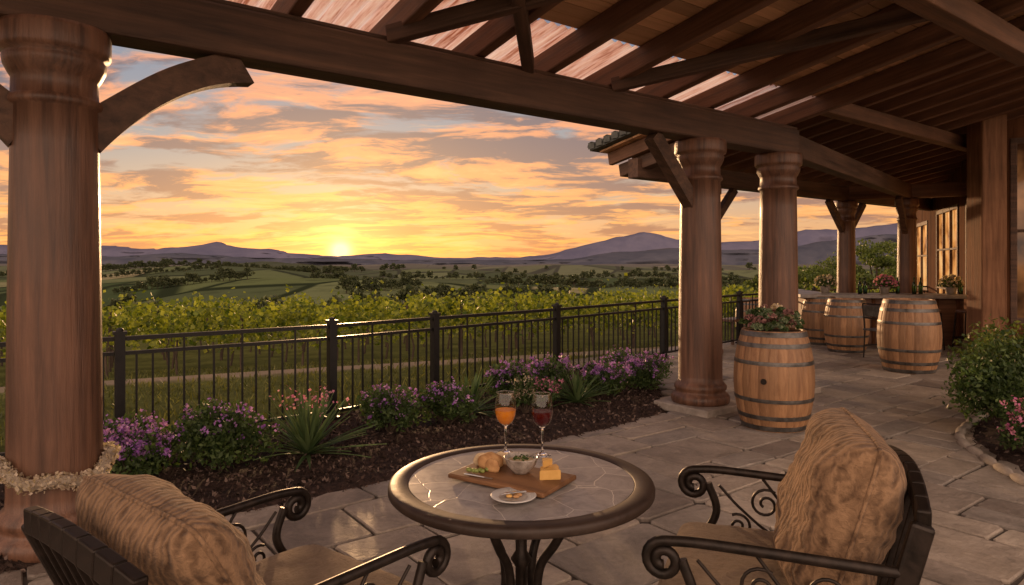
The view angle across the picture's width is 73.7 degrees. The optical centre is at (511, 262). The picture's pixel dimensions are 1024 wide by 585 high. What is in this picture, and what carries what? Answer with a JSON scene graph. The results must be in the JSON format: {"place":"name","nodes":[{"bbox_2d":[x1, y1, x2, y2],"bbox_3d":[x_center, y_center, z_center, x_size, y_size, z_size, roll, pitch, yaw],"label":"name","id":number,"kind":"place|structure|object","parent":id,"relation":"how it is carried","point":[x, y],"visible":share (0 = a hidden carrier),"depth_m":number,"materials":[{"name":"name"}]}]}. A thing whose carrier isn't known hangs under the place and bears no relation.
{"place":"outdoors","nodes":[
{"label":"outdoors","id":0,"kind":"place"},
{"bbox_2d":[0,263,884,452],"bbox_3d":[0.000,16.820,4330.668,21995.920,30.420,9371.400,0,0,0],"label":"ground","id":1,"kind":"structure","parent":0,"point":[260,283],"depth_m":27.80,"materials":[{"name":"green plant"}]},
{"bbox_2d":[0,355,666,576],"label":"mulch bed","id":2,"kind":"object","parent":1,"relation":"on","point":[240,481],"visible":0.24,"depth_m":5.57,"materials":[{"name":"brown soil"}]},
{"bbox_2d":[0,14,111,562],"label":"column","id":3,"kind":"structure","parent":2,"relation":"on","point":[55,68],"depth_m":3.62,"materials":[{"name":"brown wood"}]},
{"bbox_2d":[0,441,121,495],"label":"flower garland","id":4,"kind":"object","parent":3,"relation":"attached to","point":[10,477],"visible":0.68,"depth_m":3.57,"materials":[{"name":"beige plant"}]},
{"bbox_2d":[103,409,162,441],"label":"flowering shrub","id":5,"kind":"object","parent":2,"relation":"on","point":[122,420],"visible":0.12,"depth_m":5.37,"materials":[{"name":"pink plant"}]},
{"bbox_2d":[103,416,182,475],"bbox_3d":[-2.726,1.344,4.914,0.726,0.433,0.729,0,0,0],"label":"flowering shrub","id":6,"kind":"object","parent":2,"relation":"on","point":[141,449],"visible":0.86,"depth_m":4.81,"materials":[{"name":"purple plant"}]},
{"bbox_2d":[162,397,282,473],"bbox_3d":[-2.194,1.276,5.123,0.770,0.566,0.834,0,0,23],"label":"flowering shrub","id":7,"kind":"object","parent":2,"relation":"on","point":[211,432],"visible":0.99,"depth_m":4.95,"materials":[{"name":"green plant"}]},
{"bbox_2d":[241,385,386,471],"bbox_3d":[-1.586,1.252,5.405,1.146,0.568,1.118,0,0,0],"label":"yucca plant","id":8,"kind":"object","parent":2,"relation":"on","point":[306,434],"visible":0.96,"depth_m":5.40,"materials":[{"name":"green plant"}]},
{"bbox_2d":[356,383,421,432],"bbox_3d":[-1.108,1.314,6.148,0.622,0.489,0.619,0,0,0],"label":"flowering shrub","id":9,"kind":"object","parent":2,"relation":"on","point":[391,405],"visible":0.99,"depth_m":6.04,"materials":[{"name":"green plant"}]},
{"bbox_2d":[413,376,478,425],"bbox_3d":[-0.605,1.329,6.447,0.602,0.460,0.613,0,0,19],"label":"flowering shrub","id":10,"kind":"object","parent":2,"relation":"on","point":[444,402],"visible":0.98,"depth_m":6.32,"materials":[{"name":"purple plant"}]},
{"bbox_2d":[449,369,516,416],"bbox_3d":[-0.396,1.302,6.974,0.911,0.468,0.894,0,0,0],"label":"yucca plant","id":11,"kind":"object","parent":2,"relation":"on","point":[474,392],"visible":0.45,"depth_m":6.92,"materials":[{"name":"green plant"}]},
{"bbox_2d":[483,355,539,402],"bbox_3d":[0.027,1.291,7.530,0.692,0.536,0.616,0,0,0],"label":"flowering shrub","id":12,"kind":"object","parent":2,"relation":"on","point":[501,376],"visible":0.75,"depth_m":7.37,"materials":[{"name":"purple plant"}]},
{"bbox_2d":[506,373,543,413],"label":"flowering shrub","id":13,"kind":"object","parent":2,"relation":"on","point":[523,391],"visible":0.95,"depth_m":6.82,"materials":[{"name":"green plant"}]},
{"bbox_2d":[530,377,563,408],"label":"flowering shrub","id":14,"kind":"object","parent":2,"relation":"on","point":[544,386],"visible":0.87,"depth_m":7.12,"materials":[{"name":"pink plant"}]},
{"bbox_2d":[523,352,579,390],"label":"flowering shrub","id":15,"kind":"object","parent":2,"relation":"on","point":[544,368],"visible":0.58,"depth_m":7.75,"materials":[{"name":"purple plant"}]},
{"bbox_2d":[550,365,616,406],"bbox_3d":[0.661,1.334,7.451,0.902,0.404,0.821,0,0,-19],"label":"yucca plant","id":16,"kind":"object","parent":2,"relation":"on","point":[579,395],"visible":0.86,"depth_m":7.39,"materials":[{"name":"green plant"}]},
{"bbox_2d":[580,360,632,396],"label":"flowering shrub","id":17,"kind":"object","parent":2,"relation":"on","point":[602,371],"visible":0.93,"depth_m":7.74,"materials":[{"name":"purple plant"}]},
{"bbox_2d":[600,347,633,379],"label":"flowering shrub","id":18,"kind":"object","parent":2,"relation":"on","point":[616,356],"visible":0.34,"depth_m":8.86,"materials":[{"name":"purple plant"}]},
{"bbox_2d":[612,350,674,389],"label":"flowering shrub","id":19,"kind":"object","parent":2,"relation":"on","point":[645,372],"visible":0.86,"depth_m":8.12,"materials":[{"name":"purple plant"}]},
{"bbox_2d":[1,287,836,349],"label":"grapevine row","id":20,"kind":"object","parent":1,"relation":"on","point":[249,302],"visible":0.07,"depth_m":27.38,"materials":[{"name":"green plant"}]},
{"bbox_2d":[4,286,836,354],"bbox_3d":[-2.384,2.044,27.378,74.060,2.460,1.769,0,0,-24],"label":"grapevine row","id":21,"kind":"object","parent":1,"relation":"on","point":[367,330],"visible":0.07,"depth_m":26.04,"materials":[{"name":"green plant"}]},
{"bbox_2d":[0,273,862,376],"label":"grapevine row","id":22,"kind":"object","parent":1,"relation":"on","point":[307,318],"visible":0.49,"depth_m":17.58,"materials":[{"name":"green plant"}]},
{"bbox_2d":[0,278,873,365],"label":"grapevine row","id":23,"kind":"object","parent":1,"relation":"on","point":[228,301],"visible":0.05,"depth_m":23.62,"materials":[{"name":"green plant"}]},
{"bbox_2d":[0,274,880,367],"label":"grapevine row","id":24,"kind":"object","parent":1,"relation":"on","point":[236,303],"visible":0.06,"depth_m":21.77,"materials":[{"name":"green plant"}]},
{"bbox_2d":[0,258,882,335],"bbox_3d":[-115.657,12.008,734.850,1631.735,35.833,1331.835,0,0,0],"label":"distant trees","id":25,"kind":"object","parent":1,"relation":"on","point":[405,281],"visible":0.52,"depth_m":442.41,"materials":[{"name":"green plant"}]},
{"bbox_2d":[0,279,894,371],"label":"grapevine row","id":26,"kind":"object","parent":1,"relation":"on","point":[315,306],"visible":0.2,"depth_m":19.32,"materials":[{"name":"green plant"}]},
{"bbox_2d":[0,286,927,456],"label":"metal fence","id":27,"kind":"object","parent":1,"relation":"on","point":[119,339],"visible":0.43,"depth_m":7.25,"materials":[{"name":"black metal"}]},
{"bbox_2d":[798,265,818,289],"bbox_3d":[14.937,1.845,36.031,3.091,3.395,3.078,0,0,0],"label":"tree","id":28,"kind":"object","parent":1,"relation":"on","point":[807,274],"visible":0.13,"depth_m":35.64,"materials":[{"name":"green plant"}]},
{"bbox_2d":[798,251,857,292],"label":"tree","id":29,"kind":"object","parent":1,"relation":"on","point":[829,267],"visible":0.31,"depth_m":46.82,"materials":[{"name":"green plant"}]},
{"bbox_2d":[855,239,896,292],"bbox_3d":[17.617,1.037,32.817,3.124,4.456,2.419,0,0,39],"label":"tree","id":30,"kind":"object","parent":1,"relation":"on","point":[868,254],"visible":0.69,"depth_m":32.77,"materials":[{"name":"green plant"}]},
{"bbox_2d":[0,234,896,264],"bbox_3d":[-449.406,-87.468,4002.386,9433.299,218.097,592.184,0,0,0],"label":"mountains","id":31,"kind":"structure","parent":0,"point":[812,253],"depth_m":3966.32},
{"bbox_2d":[0,223,896,259],"bbox_3d":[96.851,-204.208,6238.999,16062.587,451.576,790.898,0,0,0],"label":"mountains","id":32,"kind":"structure","parent":0,"point":[641,241],"depth_m":6216.50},
{"bbox_2d":[0,0,897,257],"label":"sky","id":33,"kind":"structure","parent":0,"point":[282,162],"materials":[{"name":"orange"}]},
{"bbox_2d":[0,341,1023,584],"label":"stone patio","id":34,"kind":"structure","parent":0,"point":[977,505],"depth_m":4.48,"materials":[{"name":"grey stone"}]},
{"bbox_2d":[21,474,450,584],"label":"patio armchair","id":35,"kind":"object","parent":34,"relation":"on","point":[144,529],"visible":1,"depth_m":1.76,"materials":[{"name":"fabric"}]},
{"bbox_2d":[388,444,654,584],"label":"round patio table","id":36,"kind":"object","parent":34,"relation":"on","point":[602,492],"visible":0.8,"depth_m":2.42,"materials":[{"name":"stone"}]},
{"bbox_2d":[495,391,515,452],"bbox_3d":[-0.028,0.689,2.930,0.092,0.262,0.092,0,0,0],"label":"wine glass","id":37,"kind":"object","parent":36,"relation":"on","point":[505,416],"visible":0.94,"depth_m":2.91,"materials":[{"name":"orange"}]},
{"bbox_2d":[448,463,575,497],"bbox_3d":[0.000,0.810,2.580,0.420,0.018,0.250,0,0,33],"label":"charcuterie board","id":38,"kind":"object","parent":36,"relation":"on","point":[506,476],"visible":0.73,"depth_m":2.52,"materials":[{"name":"brown wood"}]},
{"bbox_2d":[478,452,502,468],"bbox_3d":[-0.084,0.770,2.654,0.100,0.062,0.082,0,0,0],"label":"bread roll","id":39,"kind":"object","parent":38,"relation":"on","point":[483,458],"visible":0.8,"depth_m":2.63,"materials":[{"name":"orange food"}]},
{"bbox_2d":[485,458,499,472],"bbox_3d":[-0.074,0.775,2.605,0.063,0.051,0.018,0,0,29],"label":"bread slice","id":40,"kind":"object","parent":38,"relation":"on","point":[491,465],"visible":1,"depth_m":2.60,"materials":[{"name":"beige food"}]},
{"bbox_2d":[504,452,542,474],"bbox_3d":[0.035,0.769,2.600,0.132,0.062,0.132,0,0,31],"label":"dip bowl","id":41,"kind":"object","parent":38,"relation":"on","point":[521,463],"visible":1,"depth_m":2.57,"materials":[{"name":"ceramic"}]},
{"bbox_2d":[540,466,560,479],"bbox_3d":[0.136,0.782,2.520,0.078,0.035,0.059,0,0,-29],"label":"cheese wedge","id":42,"kind":"object","parent":38,"relation":"on","point":[552,473],"visible":1,"depth_m":2.51,"materials":[{"name":"yellow food"}]},
{"bbox_2d":[490,487,536,502],"bbox_3d":[0.005,0.805,2.360,0.160,0.025,0.160,0,0,0],"label":"side plate","id":43,"kind":"object","parent":36,"relation":"on","point":[507,495],"visible":1,"depth_m":2.35,"materials":[{"name":"ceramic"}]},
{"bbox_2d":[531,392,552,457],"bbox_3d":[0.128,0.689,2.900,0.092,0.262,0.092,0,0,0],"label":"wine glass","id":44,"kind":"object","parent":36,"relation":"on","point":[542,418],"visible":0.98,"depth_m":2.88,"materials":[{"name":"red"}]},
{"bbox_2d":[654,397,736,417],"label":"plinth","id":45,"kind":"structure","parent":34,"relation":"on","point":[667,404],"depth_m":7.03,"materials":[{"name":"stone"}]},
{"bbox_2d":[671,137,729,406],"bbox_3d":[2.012,0.101,7.296,0.610,2.778,0.610,0,0,-38],"label":"shaft","id":46,"kind":"object","parent":45,"relation":"on","point":[699,382],"visible":0.93,"depth_m":7.10,"materials":[{"name":"brown wood"}]},
{"bbox_2d":[0,0,1023,207],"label":"timber pergola","id":47,"kind":"object","parent":46,"relation":"on","point":[515,56],"visible":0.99,"depth_m":5.58,"materials":[{"name":"brown wood"}]},
{"bbox_2d":[735,297,758,326],"bbox_3d":[4.980,1.153,14.200,0.638,0.810,0.639,0,0,34],"label":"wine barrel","id":48,"kind":"object","parent":34,"relation":"on","point":[744,305],"visible":0.06,"depth_m":13.98,"materials":[{"name":"brown wood"}]},
{"bbox_2d":[733,303,814,432],"bbox_3d":[2.490,0.973,6.500,0.726,1.170,0.725,0,0,-13],"label":"wine barrel","id":49,"kind":"object","parent":34,"relation":"on","point":[774,377],"visible":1,"depth_m":6.23,"materials":[{"name":"brown wood"}]},
{"bbox_2d":[641,407,934,584],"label":"patio armchair","id":50,"kind":"object","parent":34,"relation":"on","point":[851,506],"visible":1,"depth_m":2.04,"materials":[{"name":"fabric"}]},
{"bbox_2d":[801,296,835,345],"bbox_3d":[5.900,1.098,13.000,0.725,0.920,0.726,0,0,37],"label":"wine barrel","id":51,"kind":"object","parent":34,"relation":"on","point":[812,313],"visible":0.51,"depth_m":12.76,"materials":[{"name":"brown wood"}]},
{"bbox_2d":[835,201,857,292],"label":"column","id":52,"kind":"structure","parent":34,"relation":"on","point":[846,262],"depth_m":14.35,"materials":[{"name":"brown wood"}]},
{"bbox_2d":[628,158,931,210],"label":"beam","id":53,"kind":"structure","parent":52,"relation":"on","point":[744,181],"depth_m":12.33,"materials":[{"name":"brown wood"}]},
{"bbox_2d":[619,95,813,176],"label":"cross beam","id":54,"kind":"structure","parent":53,"relation":"on","point":[649,161],"depth_m":10.42,"materials":[{"name":"brown wood"}]},
{"bbox_2d":[608,84,776,164],"bbox_3d":[3.837,-2.331,7.972,0.090,0.200,7.575,0,-10,-38],"label":"rafter","id":55,"kind":"object","parent":54,"relation":"on","point":[629,151],"visible":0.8,"depth_m":10.55,"materials":[{"name":"brown wood"}]},
{"bbox_2d":[825,199,844,232],"bbox_3d":[6.743,-0.975,14.226,0.693,0.701,0.100,0,0,-38],"label":"knee brace","id":56,"kind":"object","parent":52,"relation":"attached to","point":[835,214],"visible":0.98,"depth_m":14.18,"materials":[{"name":"brown wood"}]},
{"bbox_2d":[824,298,869,353],"bbox_3d":[5.830,1.098,11.900,0.725,0.920,0.726,0,0,34],"label":"wine barrel","id":57,"kind":"object","parent":34,"relation":"on","point":[843,326],"visible":0.85,"depth_m":11.62,"materials":[{"name":"brown wood"}]},
{"bbox_2d":[862,303,880,356],"bbox_3d":[5.990,1.113,11.046,0.443,0.892,0.420,0,0,-21],"label":"bistro chair","id":58,"kind":"object","parent":34,"relation":"on","point":[868,309],"visible":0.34,"depth_m":11.06,"materials":[{"name":"metal"}]},
{"bbox_2d":[798,289,966,345],"bbox_3d":[7.121,1.083,14.005,3.100,0.955,2.775,0,0,7],"label":"bar counter","id":59,"kind":"object","parent":34,"relation":"on","point":[948,306],"visible":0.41,"depth_m":12.67,"materials":[{"name":"stone"}]},
{"bbox_2d":[812,274,837,292],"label":"potted flowers","id":60,"kind":"object","parent":59,"relation":"on","point":[824,282],"visible":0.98,"depth_m":13.22,"materials":[{"name":"green plant"}]},
{"bbox_2d":[872,274,897,293],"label":"potted flowers","id":61,"kind":"object","parent":59,"relation":"on","point":[883,285],"visible":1,"depth_m":13.03,"materials":[{"name":"pink plant"}]},
{"bbox_2d":[937,274,964,294],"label":"potted flowers","id":62,"kind":"object","parent":59,"relation":"on","point":[950,285],"visible":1,"depth_m":12.68,"materials":[{"name":"plant"}]},
{"bbox_2d":[895,198,919,292],"bbox_3d":[8.100,0.136,14.000,0.500,2.848,0.500,0,0,-38],"label":"shaft","id":63,"kind":"object","parent":34,"relation":"on","point":[906,258],"visible":0.41,"depth_m":13.84,"materials":[{"name":"brown wood"}]},
{"bbox_2d":[799,135,911,198],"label":"tie beam","id":64,"kind":"structure","parent":63,"relation":"on","point":[820,157],"depth_m":10.29,"materials":[{"name":"brown wood"}]},
{"bbox_2d":[895,196,907,233],"bbox_3d":[7.793,-0.950,13.638,0.100,0.751,0.743,0,0,40],"label":"knee brace","id":65,"kind":"object","parent":63,"relation":"attached to","point":[901,213],"visible":0.97,"depth_m":13.57,"materials":[{"name":"brown wood"}]},
{"bbox_2d":[877,298,941,373],"bbox_3d":[5.680,1.043,9.770,0.813,1.030,0.812,0,0,-34],"label":"wine barrel","id":66,"kind":"object","parent":34,"relation":"on","point":[909,335],"visible":1,"depth_m":9.46,"materials":[{"name":"brown wood"}]},
{"bbox_2d":[917,160,966,333],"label":"side wall","id":67,"kind":"structure","parent":34,"relation":"on","point":[958,175],"depth_m":15.54,"materials":[{"name":"brown wood"}]},
{"bbox_2d":[590,132,636,152],"bbox_3d":[8.985,-2.490,12.021,13.698,1.451,7.599,0,0,-38],"label":"tile underlay","id":68,"kind":"object","parent":67,"relation":"on","point":[620,138],"visible":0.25,"depth_m":10.54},
{"bbox_2d":[587,74,738,148],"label":"clay tiles","id":69,"kind":"object","parent":68,"relation":"on","point":[604,139],"visible":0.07,"depth_m":10.55,"materials":[{"name":"brown tile"}]},
{"bbox_2d":[600,134,647,153],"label":"wing roof","id":70,"kind":"structure","parent":67,"relation":"on","point":[625,142],"depth_m":10.53,"materials":[{"name":"brown wood"}]},
{"bbox_2d":[821,103,966,151],"bbox_3d":[8.800,-2.025,12.509,13.398,0.200,0.180,0,0,-38],"label":"purlin","id":71,"kind":"object","parent":67,"relation":"attached to","point":[866,117],"depth_m":9.99,"materials":[{"name":"brown wood"}]},
{"bbox_2d":[724,52,1002,157],"bbox_3d":[5.169,-2.331,8.995,0.090,0.200,7.575,0,-10,-38],"label":"rafter","id":72,"kind":"object","parent":71,"relation":"on","point":[971,64],"visible":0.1,"depth_m":8.88,"materials":[{"name":"brown wood"}]},
{"bbox_2d":[720,59,1018,168],"bbox_3d":[5.613,-2.331,9.337,0.090,0.200,7.575,0,-10,-38],"label":"rafter","id":73,"kind":"object","parent":71,"relation":"on","point":[962,79],"visible":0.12,"depth_m":9.38,"materials":[{"name":"brown wood"}]},
{"bbox_2d":[723,66,1023,171],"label":"rafter","id":74,"kind":"object","parent":71,"relation":"on","point":[1011,75],"visible":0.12,"depth_m":9.74,"materials":[{"name":"brown wood"}]},
{"bbox_2d":[740,78,1023,173],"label":"rafter","id":75,"kind":"object","parent":71,"relation":"on","point":[978,97],"visible":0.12,"depth_m":10.12,"materials":[{"name":"brown wood"}]},
{"bbox_2d":[807,134,966,182],"bbox_3d":[8.278,-2.331,11.383,0.090,0.200,7.575,0,-10,-38],"label":"rafter","id":76,"kind":"object","parent":71,"relation":"on","point":[900,156],"depth_m":12.76,"materials":[{"name":"brown wood"}]},
{"bbox_2d":[821,147,955,184],"bbox_3d":[8.722,-2.331,11.724,0.090,0.200,7.576,0,-10,-38],"label":"rafter","id":77,"kind":"object","parent":71,"relation":"on","point":[919,157],"depth_m":13.12,"materials":[{"name":"brown wood"}]},
{"bbox_2d":[835,150,966,185],"bbox_3d":[9.166,-2.331,12.065,0.090,0.200,7.576,0,-10,-38],"label":"rafter","id":78,"kind":"object","parent":71,"relation":"on","point":[949,155],"depth_m":13.46,"materials":[{"name":"brown wood"}]},
{"bbox_2d":[847,154,966,186],"bbox_3d":[9.610,-2.331,12.406,0.090,0.200,7.575,0,-10,-38],"label":"rafter","id":79,"kind":"object","parent":71,"relation":"on","point":[932,166],"depth_m":13.85,"materials":[{"name":"brown wood"}]},
{"bbox_2d":[797,99,1023,176],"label":"rafter","id":80,"kind":"object","parent":71,"relation":"on","point":[985,115],"visible":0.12,"depth_m":11.04,"materials":[{"name":"brown wood"}]},
{"bbox_2d":[797,108,1023,180],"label":"rafter","id":81,"kind":"object","parent":71,"relation":"on","point":[1019,113],"depth_m":12.20,"materials":[{"name":"brown wood"}]},
{"bbox_2d":[800,89,1023,167],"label":"rafter","id":82,"kind":"object","parent":71,"relation":"on","point":[1018,95],"visible":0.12,"depth_m":10.54,"materials":[{"name":"brown wood"}]},
{"bbox_2d":[898,161,961,180],"bbox_3d":[10.054,-2.331,12.747,0.090,0.200,7.575,0,-10,-38],"label":"rafter","id":83,"kind":"object","parent":71,"relation":"on","point":[932,171],"depth_m":14.31,"materials":[{"name":"brown wood"}]},
{"bbox_2d":[905,168,954,183],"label":"rafter","id":84,"kind":"object","parent":71,"relation":"on","point":[932,176],"depth_m":14.84,"materials":[{"name":"brown wood"}]},
{"bbox_2d":[849,181,966,199],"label":"tie beam","id":85,"kind":"structure","parent":67,"relation":"attached to","point":[942,189],"depth_m":13.77,"materials":[{"name":"brown wood"}]},
{"bbox_2d":[920,223,922,282],"bbox_3d":[11.037,-0.170,18.347,0.100,1.800,0.045,0,0,23],"label":"frame stile","id":86,"kind":"object","parent":67,"relation":"attached to","point":[921,251],"visible":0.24,"depth_m":18.34,"materials":[{"name":"brown wood"}]},
{"bbox_2d":[917,225,925,285],"bbox_3d":[11.051,-0.170,18.341,0.020,1.680,1.880,0,0,23],"label":"window pane","id":87,"kind":"structure","parent":67,"relation":"in","point":[924,227],"depth_m":18.26,"materials":[{"name":"orange glass"}]},
{"bbox_2d":[926,220,927,290],"bbox_3d":[10.671,-0.170,17.471,0.100,1.800,0.090,0,0,23],"label":"frame stile","id":88,"kind":"object","parent":67,"relation":"attached to","point":[927,255],"visible":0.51,"depth_m":17.45,"materials":[{"name":"brown wood"}]},
{"bbox_2d":[936,211,938,292],"bbox_3d":[10.169,0.155,16.271,0.100,2.750,0.090,0,0,23],"label":"frame stile","id":89,"kind":"object","parent":67,"relation":"attached to","point":[937,247],"visible":0.26,"depth_m":16.24,"materials":[{"name":"brown wood"}]},
{"bbox_2d":[942,209,944,292],"bbox_3d":[9.873,0.155,15.564,0.100,2.750,0.045,0,0,23],"label":"frame stile","id":90,"kind":"object","parent":67,"relation":"attached to","point":[943,245],"visible":0.26,"depth_m":15.56,"materials":[{"name":"brown wood"}]},
{"bbox_2d":[939,209,956,292],"bbox_3d":[9.738,0.155,15.205,0.020,2.630,2.280,0,0,23],"label":"window pane","id":91,"kind":"structure","parent":67,"relation":"in","point":[954,211],"depth_m":15.33,"materials":[{"name":"orange glass"}]},
{"bbox_2d":[949,206,952,274],"bbox_3d":[9.577,0.155,14.857,0.100,2.750,0.045,0,0,23],"label":"frame stile","id":92,"kind":"object","parent":67,"relation":"attached to","point":[950,242],"visible":0.26,"depth_m":14.85,"materials":[{"name":"brown wood"}]},
{"bbox_2d":[957,203,958,293],"bbox_3d":[9.281,0.155,14.150,0.100,2.750,0.090,0,0,23],"label":"frame stile","id":93,"kind":"object","parent":67,"relation":"attached to","point":[957,244],"visible":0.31,"depth_m":14.13,"materials":[{"name":"brown wood"}]},
{"bbox_2d":[965,202,966,293],"bbox_3d":[8.972,-0.220,13.412,0.100,1.900,0.090,0,0,23],"label":"frame stile","id":94,"kind":"object","parent":67,"relation":"attached to","point":[966,248],"visible":0.34,"depth_m":13.39,"materials":[{"name":"brown wood"}]},
{"bbox_2d":[951,309,966,347],"bbox_3d":[8.050,1.199,12.050,0.370,0.721,0.370,0,0,0],"label":"bar stool","id":95,"kind":"object","parent":34,"relation":"on","point":[960,311],"visible":0.35,"depth_m":12.15,"materials":[{"name":"metal"}]},
{"bbox_2d":[967,113,1006,341],"bbox_3d":[7.660,-0.620,11.020,0.400,4.400,0.400,0,0,0],"label":"corner post","id":96,"kind":"object","parent":34,"relation":"on","point":[986,218],"visible":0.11,"depth_m":10.82,"materials":[{"name":"brown wood"}]},
{"bbox_2d":[954,411,1023,485],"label":"bed edging stone","id":97,"kind":"object","parent":34,"relation":"on","point":[960,432],"visible":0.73,"depth_m":5.49,"materials":[{"name":"grey stone"}]},
{"bbox_2d":[968,415,1023,472],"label":"mulch bed","id":98,"kind":"object","parent":34,"relation":"on","point":[985,435],"visible":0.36,"depth_m":5.85,"materials":[{"name":"brown soil"}]},
{"bbox_2d":[941,327,1023,430],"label":"green shrub","id":99,"kind":"object","parent":98,"relation":"on","point":[996,381],"visible":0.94,"depth_m":6.11,"materials":[{"name":"green plant"}]},
{"bbox_2d":[947,314,1023,379],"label":"green shrub","id":100,"kind":"object","parent":98,"relation":"on","point":[1014,337],"visible":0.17,"depth_m":6.99,"materials":[{"name":"green plant"}]},
{"bbox_2d":[996,395,1023,452],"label":"flowering shrub","id":101,"kind":"object","parent":98,"relation":"on","point":[1016,429],"visible":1,"depth_m":5.37,"materials":[{"name":"green plant"}]},
{"bbox_2d":[1007,117,1023,338],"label":"front wall","id":102,"kind":"structure","parent":34,"relation":"on","point":[1015,128],"depth_m":10.84,"materials":[{"name":"brown wood"}]},
{"bbox_2d":[1010,138,1016,323],"bbox_3d":[7.992,-0.495,10.873,0.090,2.950,0.100,0,0,37],"label":"frame stile","id":103,"kind":"object","parent":102,"relation":"attached to","point":[1013,228],"visible":0.95,"depth_m":10.84,"materials":[{"name":"brown wood"}]},
{"bbox_2d":[1017,144,1023,317],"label":"window pane","id":104,"kind":"structure","parent":102,"relation":"in","point":[1020,147],"depth_m":10.82,"materials":[{"name":"orange glass"}]},
{"bbox_2d":[232,261,883,272],"bbox_3d":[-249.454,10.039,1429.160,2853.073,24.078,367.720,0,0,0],"label":"hill","id":105,"kind":"structure","parent":0,"point":[273,264],"depth_m":1476.37,"materials":[{"name":"green plant"}]},
{"bbox_2d":[815,386,820,392],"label":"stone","id":106,"kind":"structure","parent":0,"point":[817,389],"depth_m":8.10,"materials":[{"name":"stone"}]},
{"bbox_2d":[754,151,802,327],"bbox_3d":[3.201,0.101,8.209,0.610,2.778,0.610,0,0,-38],"label":"shaft","id":107,"kind":"object","parent":106,"relation":"on","point":[778,174],"visible":0.66,"depth_m":8.02,"materials":[{"name":"brown wood"}]},
{"bbox_3d":[3.330,0.136,11.600,0.500,2.848,0.500,0,0,-38],"label":"shaft","id":108,"kind":"object","parent":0,"visible":0},
{"bbox_2d":[721,189,737,218],"bbox_3d":[3.687,-0.975,11.874,0.693,0.701,0.100,0,0,-38],"label":"knee brace","id":109,"kind":"object","parent":108,"relation":"attached to","point":[728,198],"visible":0.62,"depth_m":11.89,"materials":[{"name":"brown wood"}]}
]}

